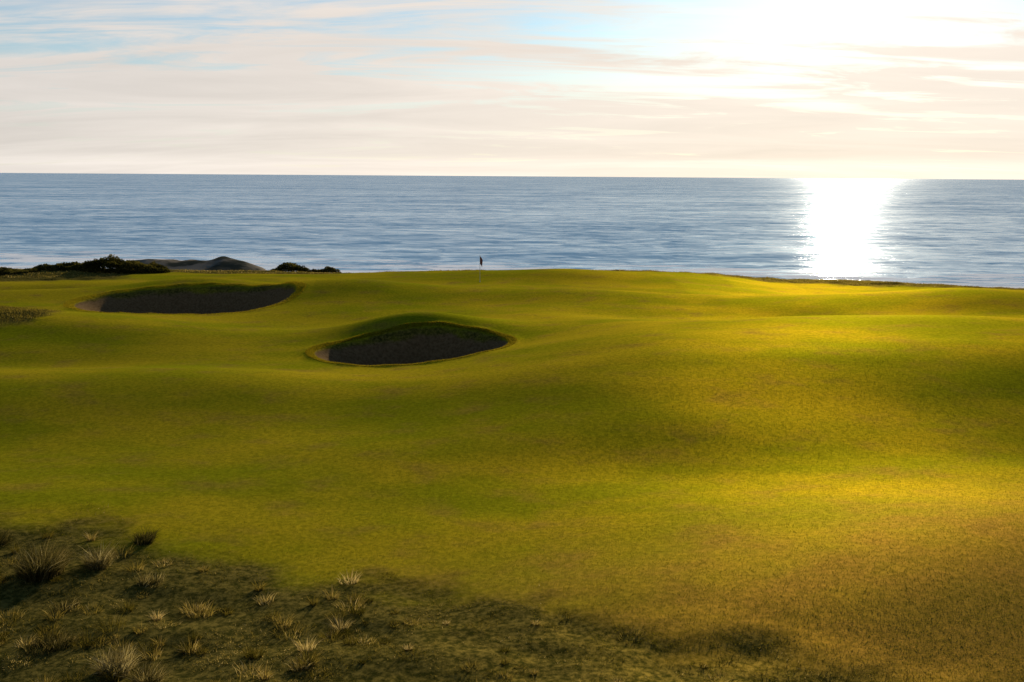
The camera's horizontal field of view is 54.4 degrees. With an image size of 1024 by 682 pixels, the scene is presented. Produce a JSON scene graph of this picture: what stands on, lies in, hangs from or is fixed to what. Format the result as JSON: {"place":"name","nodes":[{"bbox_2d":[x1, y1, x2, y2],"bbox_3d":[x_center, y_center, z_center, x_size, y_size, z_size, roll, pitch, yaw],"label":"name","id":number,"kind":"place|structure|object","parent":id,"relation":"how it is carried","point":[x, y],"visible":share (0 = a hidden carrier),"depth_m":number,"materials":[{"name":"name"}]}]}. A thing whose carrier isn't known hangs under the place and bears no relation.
{"place":"outdoors","nodes":[
{"label":"outdoors","id":0,"kind":"place"},
{"bbox_2d":[63,281,516,366],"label":"bunker lip grass","id":1,"kind":"structure","parent":0,"point":[321,345],"depth_m":53.14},
{"bbox_2d":[0,256,1023,681],"bbox_3d":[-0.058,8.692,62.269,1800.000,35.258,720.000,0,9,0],"label":"ground","id":2,"kind":"structure","parent":0,"point":[556,316],"depth_m":29.98,"materials":[{"name":"green plant"}]},
{"bbox_2d":[0,527,18,546],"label":"beach grass tuft","id":3,"kind":"object","parent":2,"relation":"on","point":[4,539],"visible":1,"depth_m":23.36,"materials":[{"name":"plant"}]},
{"bbox_2d":[0,267,40,274],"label":"dune shrub","id":4,"kind":"object","parent":2,"relation":"on","point":[6,270],"visible":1,"depth_m":93.18,"materials":[{"name":"green plant"}]},
{"bbox_2d":[0,533,80,582],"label":"beach grass tuft","id":5,"kind":"object","parent":2,"relation":"on","point":[40,565],"visible":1,"depth_m":21.46,"materials":[{"name":"plant"}]},
{"bbox_2d":[18,623,82,655],"bbox_3d":[-8.524,5.536,18.378,0.978,0.310,1.206,6,11,31],"label":"beach grass tuft","id":6,"kind":"object","parent":2,"relation":"on","point":[59,641],"visible":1,"depth_m":18.42,"materials":[{"name":"brown plant"}]},
{"bbox_2d":[33,261,91,270],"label":"dune shrub","id":7,"kind":"object","parent":2,"relation":"on","point":[65,266],"visible":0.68,"depth_m":94.65,"materials":[{"name":"green plant"}]},
{"bbox_2d":[47,596,83,612],"bbox_3d":[-8.972,5.241,20.010,0.825,0.360,0.912,0,9,0],"label":"beach grass tuft","id":8,"kind":"object","parent":2,"relation":"on","point":[65,604],"visible":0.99,"depth_m":19.99,"materials":[{"name":"brown plant"}]},
{"bbox_2d":[76,539,124,569],"bbox_3d":[-9.187,4.741,22.107,1.356,0.650,1.399,0,9,0],"label":"beach grass tuft","id":9,"kind":"object","parent":2,"relation":"on","point":[101,562],"visible":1,"depth_m":22.01,"materials":[{"name":"beige plant"}]},
{"bbox_2d":[84,642,144,678],"bbox_3d":[-6.941,5.619,17.499,1.269,0.543,1.380,-5,11,-28],"label":"beach grass tuft","id":10,"kind":"object","parent":2,"relation":"on","point":[117,664],"visible":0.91,"depth_m":17.55,"materials":[{"name":"beige plant"}]},
{"bbox_2d":[76,254,170,273],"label":"dune shrub","id":11,"kind":"object","parent":2,"relation":"on","point":[116,264],"visible":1,"depth_m":93.47,"materials":[{"name":"green plant"}]},
{"bbox_2d":[126,524,161,545],"bbox_3d":[-8.752,4.602,23.655,0.961,0.367,1.046,0,9,0],"label":"beach grass tuft","id":12,"kind":"object","parent":2,"relation":"on","point":[148,538],"visible":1,"depth_m":23.60,"materials":[{"name":"plant"}]},
{"bbox_2d":[129,568,166,587],"bbox_3d":[-7.847,5.054,21.386,0.968,0.351,0.789,0,9,0],"label":"beach grass tuft","id":13,"kind":"object","parent":2,"relation":"on","point":[151,579],"visible":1,"depth_m":21.34,"materials":[{"name":"brown plant"}]},
{"bbox_2d":[121,655,176,681],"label":"beach grass tuft","id":14,"kind":"object","parent":2,"relation":"on","point":[154,675],"visible":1,"depth_m":17.07,"materials":[{"name":"plant"}]},
{"bbox_2d":[271,262,310,272],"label":"dune shrub","id":15,"kind":"object","parent":2,"relation":"on","point":[288,266],"visible":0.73,"depth_m":101.33,"materials":[{"name":"green plant"}]},
{"bbox_2d":[310,266,340,272],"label":"dune shrub","id":16,"kind":"object","parent":2,"relation":"on","point":[327,269],"visible":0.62,"depth_m":101.72,"materials":[{"name":"green plant"}]},
{"bbox_2d":[0,268,1021,681],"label":"rough grass","id":17,"kind":"structure","parent":2,"relation":"on","point":[336,634],"depth_m":19.02,"materials":[{"name":"green plant"}]},
{"bbox_2d":[0,173,1023,287],"bbox_3d":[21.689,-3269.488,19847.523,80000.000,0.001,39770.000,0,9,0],"label":"sea","id":18,"kind":"structure","parent":0,"point":[963,232],"depth_m":628.47,"materials":[{"name":"liquid"}]},
{"bbox_2d":[0,0,1023,179],"label":"sky","id":19,"kind":"structure","parent":0,"point":[855,89],"materials":[{"name":"white"}]}
]}

